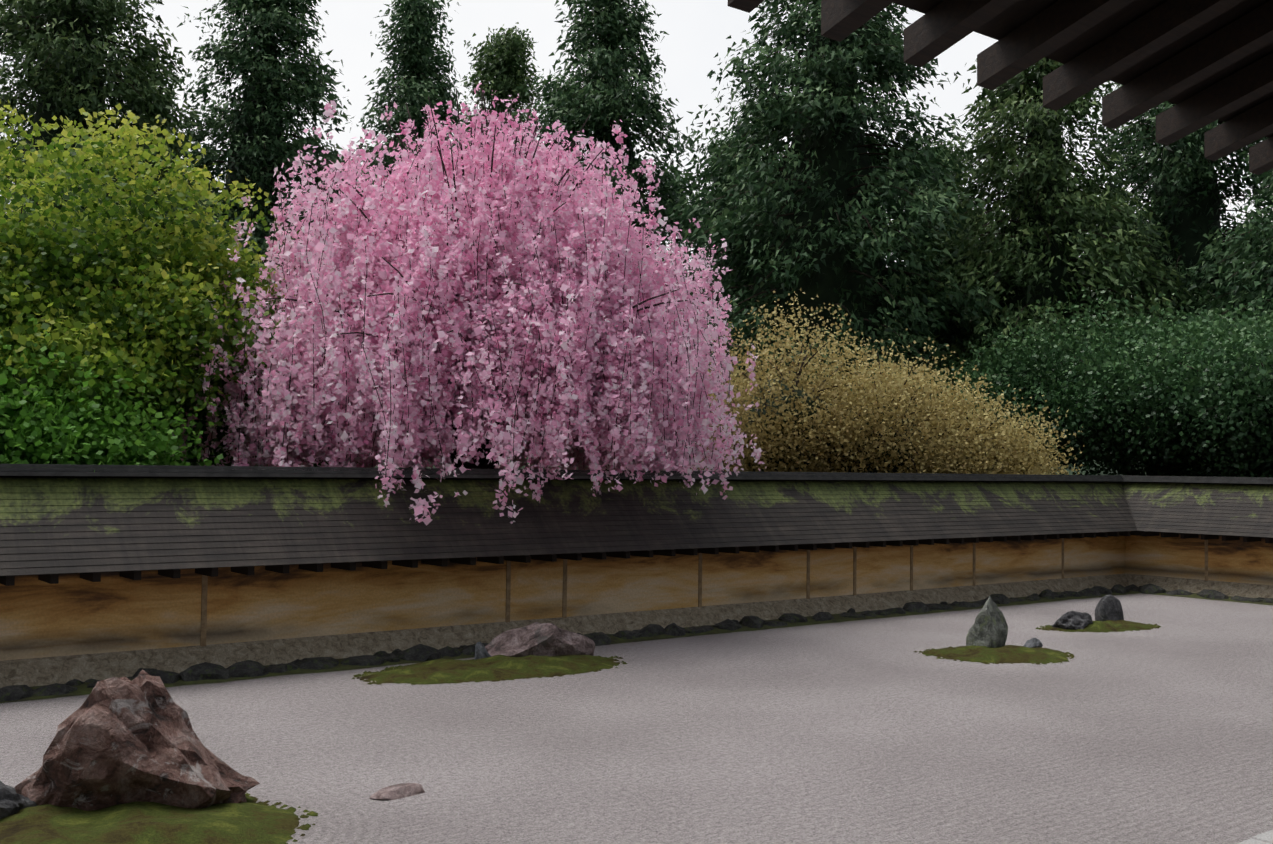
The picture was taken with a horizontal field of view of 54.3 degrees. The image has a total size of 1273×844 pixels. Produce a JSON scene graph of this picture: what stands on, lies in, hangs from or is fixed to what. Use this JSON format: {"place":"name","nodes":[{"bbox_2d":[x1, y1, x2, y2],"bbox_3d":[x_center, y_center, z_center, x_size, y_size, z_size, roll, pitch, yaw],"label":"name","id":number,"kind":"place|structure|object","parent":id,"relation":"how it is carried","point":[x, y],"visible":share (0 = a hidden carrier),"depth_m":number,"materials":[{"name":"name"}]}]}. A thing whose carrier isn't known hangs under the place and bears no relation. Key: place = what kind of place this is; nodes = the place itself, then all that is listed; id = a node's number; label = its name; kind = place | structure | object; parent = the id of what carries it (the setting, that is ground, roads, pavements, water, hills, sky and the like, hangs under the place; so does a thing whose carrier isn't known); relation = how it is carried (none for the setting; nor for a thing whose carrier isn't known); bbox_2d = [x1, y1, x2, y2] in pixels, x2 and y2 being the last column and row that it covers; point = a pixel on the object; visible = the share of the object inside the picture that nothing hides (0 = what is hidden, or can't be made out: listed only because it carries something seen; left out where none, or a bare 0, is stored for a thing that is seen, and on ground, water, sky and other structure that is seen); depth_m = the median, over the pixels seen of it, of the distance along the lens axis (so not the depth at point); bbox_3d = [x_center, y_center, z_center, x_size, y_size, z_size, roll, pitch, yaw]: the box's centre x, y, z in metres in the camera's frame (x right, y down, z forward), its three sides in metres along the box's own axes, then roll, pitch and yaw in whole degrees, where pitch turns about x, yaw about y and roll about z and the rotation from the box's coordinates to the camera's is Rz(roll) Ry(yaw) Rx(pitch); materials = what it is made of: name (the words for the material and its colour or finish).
{"place":"outdoors","nodes":[
{"label":"outdoors","id":0,"kind":"place"},
{"bbox_2d":[0,0,1272,295],"label":"sky","id":1,"kind":"structure","parent":0,"point":[698,30],"materials":[{"name":"white"}]},
{"bbox_2d":[187,375,1145,474],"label":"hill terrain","id":2,"kind":"structure","parent":0,"point":[1068,471],"depth_m":71.59,"materials":[{"name":"green plant"}]},
{"bbox_2d":[728,0,1272,174],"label":"hojo eave rafters","id":3,"kind":"object","parent":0,"point":[938,29],"visible":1,"depth_m":4.03,"materials":[{"name":"brown wood"}]},
{"bbox_2d":[893,0,1272,137],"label":"hojo eave roof sheathing","id":4,"kind":"object","parent":3,"relation":"on","point":[1010,19],"depth_m":4.06,"materials":[{"name":"brown wood"}]},
{"label":"ground","id":5,"kind":"structure","parent":0,"visible":0},
{"bbox_2d":[0,317,222,481],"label":"shrub","id":6,"kind":"object","parent":5,"relation":"on","point":[32,434],"depth_m":11.60,"materials":[{"name":"green plant"}]},
{"bbox_2d":[0,0,238,264],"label":"conifer tree","id":7,"kind":"object","parent":5,"relation":"on","point":[17,39],"depth_m":30.65,"materials":[{"name":"green plant"}]},
{"bbox_2d":[0,99,298,433],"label":"maple tree","id":8,"kind":"object","parent":5,"relation":"on","point":[192,264],"depth_m":13.44,"materials":[{"name":"green plant"}]},
{"bbox_2d":[122,103,193,459],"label":"conifer tree","id":9,"kind":"object","parent":5,"relation":"on","point":[164,138],"depth_m":40.27,"materials":[{"name":"green plant"}]},
{"bbox_2d":[97,262,384,469],"bbox_3d":[-5.969,0.126,18.423,6.637,5.027,5.859,2,-3,-38],"label":"shrub","id":10,"kind":"object","parent":5,"relation":"on","point":[203,435],"depth_m":17.15,"materials":[{"name":"green plant"}]},
{"bbox_2d":[133,0,357,282],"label":"conifer tree","id":11,"kind":"object","parent":5,"relation":"on","point":[283,29],"depth_m":35.78,"materials":[{"name":"green plant"}]},
{"bbox_2d":[127,248,440,466],"bbox_3d":[-6.032,-0.017,20.323,6.918,5.545,7.083,2,-3,-38],"label":"shrub","id":12,"kind":"object","parent":5,"relation":"on","point":[204,427],"visible":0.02,"depth_m":17.41,"materials":[{"name":"green plant"}]},
{"bbox_2d":[299,153,352,240],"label":"conifer tree","id":13,"kind":"object","parent":5,"relation":"on","point":[336,187],"depth_m":45.92,"materials":[{"name":"green plant"}]},
{"bbox_2d":[348,0,469,467],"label":"conifer tree","id":14,"kind":"object","parent":5,"relation":"on","point":[415,17],"depth_m":40.86,"materials":[{"name":"green plant"}]},
{"bbox_2d":[171,83,765,525],"bbox_3d":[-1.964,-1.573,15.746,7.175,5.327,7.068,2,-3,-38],"label":"cherry tree blossoms","id":15,"kind":"object","parent":5,"relation":"on","point":[633,439],"visible":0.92,"depth_m":13.62,"materials":[{"name":"pink plant"}]},
{"bbox_2d":[446,22,542,471],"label":"conifer tree","id":16,"kind":"object","parent":5,"relation":"on","point":[510,53],"depth_m":44.28,"materials":[{"name":"green plant"}]},
{"bbox_2d":[0,536,1124,660],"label":"earth wall","id":17,"kind":"structure","parent":5,"relation":"on","point":[71,614],"depth_m":12.97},
{"bbox_2d":[0,476,1119,481],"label":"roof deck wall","id":18,"kind":"structure","parent":17,"relation":"on","point":[486,478],"depth_m":13.13,"materials":[{"name":"black wood"}]},
{"bbox_2d":[0,464,1128,480],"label":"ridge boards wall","id":19,"kind":"structure","parent":18,"relation":"on","point":[127,470],"depth_m":12.92,"materials":[{"name":"grey wood"}]},
{"bbox_2d":[0,478,1137,575],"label":"wall shingles","id":20,"kind":"object","parent":18,"relation":"attached to","point":[65,525],"depth_m":12.90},
{"bbox_2d":[0,531,1141,585],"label":"eave brackets","id":21,"kind":"object","parent":17,"relation":"attached to","point":[131,575],"depth_m":13.64,"materials":[{"name":"black wood"}]},
{"bbox_2d":[0,574,1128,687],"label":"plinth wall","id":22,"kind":"structure","parent":5,"relation":"on","point":[32,672],"depth_m":12.80,"materials":[{"name":"stone"}]},
{"bbox_2d":[200,538,1063,645],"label":"wall posts","id":23,"kind":"object","parent":22,"relation":"on","point":[204,604],"depth_m":13.84,"materials":[{"name":"brown wood"}]},
{"bbox_2d":[501,0,742,469],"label":"conifer tree","id":24,"kind":"object","parent":5,"relation":"on","point":[630,103],"depth_m":34.62,"materials":[{"name":"green plant"}]},
{"bbox_2d":[0,593,1272,843],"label":"gravel bed","id":25,"kind":"object","parent":5,"relation":"on","point":[872,731],"visible":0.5,"depth_m":8.75,"materials":[{"name":"grey gravel"}]},
{"bbox_2d":[0,792,317,843],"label":"moss island","id":26,"kind":"structure","parent":25,"relation":"on","point":[250,821],"depth_m":6.23,"materials":[{"name":"green plant"}]},
{"bbox_2d":[0,781,37,818],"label":"rock","id":27,"kind":"object","parent":26,"relation":"on","point":[12,801],"visible":0.35,"depth_m":6.25,"materials":[{"name":"grey stone"}]},
{"bbox_2d":[14,669,259,810],"bbox_3d":[-2.708,1.756,6.746,1.038,0.768,0.817,0,-2,11],"label":"rock","id":28,"kind":"object","parent":26,"relation":"on","point":[119,740],"visible":0.81,"depth_m":6.53,"materials":[{"name":"brown stone"}]},
{"bbox_2d":[369,783,424,799],"bbox_3d":[-1.382,2.167,7.199,0.353,0.111,0.200,2,-3,-38],"label":"flat rock","id":29,"kind":"object","parent":25,"relation":"on","point":[397,791],"visible":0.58,"depth_m":7.16,"materials":[{"name":"grey stone"}]},
{"bbox_2d":[352,655,626,684],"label":"moss island","id":30,"kind":"structure","parent":25,"relation":"on","point":[495,668],"depth_m":11.37,"materials":[{"name":"green plant"}]},
{"bbox_2d":[474,642,490,659],"bbox_3d":[-1.482,2.237,11.954,0.164,0.238,0.164,-1,-3,34],"label":"rock","id":31,"kind":"object","parent":30,"relation":"on","point":[480,651],"visible":0.54,"depth_m":11.91,"materials":[{"name":"grey stone"}]},
{"bbox_2d":[485,622,594,656],"bbox_3d":[-0.973,2.180,12.337,1.203,0.393,0.542,2,-2,-25],"label":"rock","id":32,"kind":"object","parent":25,"relation":"on","point":[542,639],"visible":0.71,"depth_m":12.15,"materials":[{"name":"stone"}]},
{"bbox_2d":[0,589,1139,702],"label":"moss strip","id":33,"kind":"object","parent":25,"relation":"on","point":[83,689],"visible":0.27,"depth_m":13.72,"materials":[{"name":"green plant"}]},
{"bbox_2d":[0,584,1141,701],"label":"border stones","id":34,"kind":"object","parent":25,"relation":"on","point":[251,668],"visible":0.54,"depth_m":12.19,"materials":[{"name":"grey stone"}]},
{"bbox_2d":[966,595,1007,647],"bbox_3d":[3.739,2.150,13.195,0.430,0.630,0.374,2,-3,-38],"label":"rock","id":35,"kind":"object","parent":25,"relation":"on","point":[989,628],"visible":0.81,"depth_m":13.06,"materials":[{"name":"grey stone"}]},
{"bbox_2d":[914,645,1074,664],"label":"moss island","id":36,"kind":"structure","parent":25,"relation":"on","point":[1011,654],"depth_m":12.72,"materials":[{"name":"green plant"}]},
{"bbox_2d":[1024,638,1042,647],"bbox_3d":[4.258,2.394,13.313,0.262,0.163,0.197,2,-3,-38],"label":"rock","id":37,"kind":"object","parent":36,"relation":"on","point":[1033,643],"visible":0.54,"depth_m":13.26,"materials":[{"name":"grey stone"}]},
{"bbox_2d":[1036,620,1160,632],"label":"moss island","id":38,"kind":"structure","parent":25,"relation":"on","point":[1106,626],"depth_m":15.16,"materials":[{"name":"green plant"}]},
{"bbox_2d":[1052,611,1092,629],"bbox_3d":[5.419,2.435,15.253,0.670,0.252,0.394,2,-3,-38],"label":"rock","id":39,"kind":"object","parent":38,"relation":"on","point":[1074,620],"visible":0.62,"depth_m":15.08,"materials":[{"name":"grey stone"}]},
{"bbox_2d":[1095,595,1123,620],"bbox_3d":[5.987,2.385,15.688,0.370,0.398,0.241,1,-2,-8],"label":"rock","id":40,"kind":"object","parent":38,"relation":"on","point":[1108,607],"visible":0.67,"depth_m":15.63,"materials":[{"name":"grey stone"}]},
{"bbox_2d":[1126,584,1272,602],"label":"border stones","id":41,"kind":"object","parent":25,"relation":"on","point":[1156,589],"visible":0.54,"depth_m":19.25,"materials":[{"name":"grey stone"}]},
{"bbox_2d":[1138,588,1272,604],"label":"moss strip","id":42,"kind":"object","parent":25,"relation":"on","point":[1193,595],"visible":0.19,"depth_m":19.05,"materials":[{"name":"green plant"}]},
{"bbox_2d":[660,131,772,470],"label":"conifer tree","id":43,"kind":"object","parent":5,"relation":"on","point":[716,141],"depth_m":43.21,"materials":[{"name":"green plant"}]},
{"bbox_2d":[691,289,945,474],"bbox_3d":[2.575,0.329,21.186,5.329,5.072,5.162,2,-3,-38],"label":"brown shrub","id":44,"kind":"object","parent":5,"relation":"on","point":[745,396],"depth_m":20.09,"materials":[{"name":"plant"}]},
{"bbox_2d":[655,0,1024,468],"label":"conifer tree","id":45,"kind":"object","parent":5,"relation":"on","point":[776,119],"depth_m":29.55,"materials":[{"name":"green plant"}]},
{"bbox_2d":[718,319,1047,475],"bbox_3d":[4.246,0.575,21.349,6.596,4.628,4.997,2,-3,-38],"label":"brown shrub","id":46,"kind":"object","parent":5,"relation":"on","point":[919,441],"depth_m":20.19,"materials":[{"name":"plant"}]},
{"bbox_2d":[871,131,994,371],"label":"conifer tree","id":47,"kind":"object","parent":5,"relation":"on","point":[954,145],"depth_m":41.20,"materials":[{"name":"green plant"}]},
{"bbox_2d":[846,373,1084,476],"bbox_3d":[5.605,0.973,21.977,4.815,3.889,4.139,2,-3,-38],"label":"brown shrub","id":48,"kind":"object","parent":5,"relation":"on","point":[1030,461],"depth_m":21.19,"materials":[{"name":"plant"}]},
{"bbox_2d":[885,57,1203,473],"bbox_3d":[10.423,-4.091,31.539,9.320,14.992,9.529,2,-3,-38],"label":"conifer tree","id":49,"kind":"object","parent":5,"relation":"on","point":[1104,219],"depth_m":30.31,"materials":[{"name":"green plant"}]},
{"bbox_2d":[908,327,1200,474],"bbox_3d":[9.323,0.406,29.514,7.463,5.722,8.620,2,-3,-38],"label":"evergreen shrub","id":50,"kind":"object","parent":5,"relation":"on","point":[1030,366],"depth_m":27.47,"materials":[{"name":"green plant"}]},
{"bbox_2d":[930,284,1272,480],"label":"evergreen shrub","id":51,"kind":"object","parent":5,"relation":"on","point":[1053,354],"depth_m":25.41,"materials":[{"name":"green plant"}]},
{"bbox_2d":[1038,295,1272,481],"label":"evergreen shrub","id":52,"kind":"object","parent":5,"relation":"on","point":[1226,374],"depth_m":22.69,"materials":[{"name":"green plant"}]},
{"bbox_2d":[1079,84,1272,332],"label":"conifer tree","id":53,"kind":"object","parent":5,"relation":"on","point":[1139,175],"depth_m":32.38,"materials":[{"name":"green plant"}]},
{"bbox_2d":[1107,265,1270,475],"bbox_3d":[15.713,-0.280,32.296,9.219,7.345,9.479,2,-3,-38],"label":"evergreen shrub","id":54,"kind":"object","parent":5,"relation":"on","point":[1208,297],"depth_m":30.59,"materials":[{"name":"green plant"}]},
{"bbox_2d":[1125,573,1272,597],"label":"plinth wall","id":55,"kind":"structure","parent":5,"relation":"on","point":[1233,589],"depth_m":19.63,"materials":[{"name":"stone"}]},
{"bbox_2d":[1125,531,1272,584],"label":"earth wall","id":56,"kind":"structure","parent":55,"relation":"on","point":[1239,561],"depth_m":19.79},
{"bbox_2d":[1120,481,1272,484],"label":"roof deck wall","id":57,"kind":"structure","parent":56,"relation":"on","point":[1197,483],"depth_m":20.09,"materials":[{"name":"black wood"}]},
{"bbox_2d":[1121,482,1272,537],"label":"wall shingles","id":58,"kind":"object","parent":57,"relation":"on","point":[1229,509],"depth_m":19.60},
{"bbox_2d":[1121,475,1272,483],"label":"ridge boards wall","id":59,"kind":"structure","parent":57,"relation":"on","point":[1242,480],"depth_m":19.97,"materials":[{"name":"grey wood"}]},
{"bbox_2d":[1142,531,1272,542],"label":"eave brackets","id":60,"kind":"object","parent":56,"relation":"attached to","point":[1208,537],"depth_m":19.38,"materials":[{"name":"black wood"}]},
{"bbox_2d":[1205,540,1207,580],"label":"wall posts","id":61,"kind":"object","parent":55,"relation":"on","point":[1206,560],"depth_m":19.69,"materials":[{"name":"brown wood"}]},
{"bbox_2d":[1170,144,1272,473],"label":"conifer tree","id":62,"kind":"object","parent":5,"relation":"on","point":[1252,239],"depth_m":29.07,"materials":[{"name":"green plant"}]},
{"bbox_2d":[1237,830,1272,843],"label":"kerb stones","id":63,"kind":"object","parent":5,"relation":"on","point":[1265,837],"visible":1,"depth_m":6.33,"materials":[{"name":"stone"}]}
]}

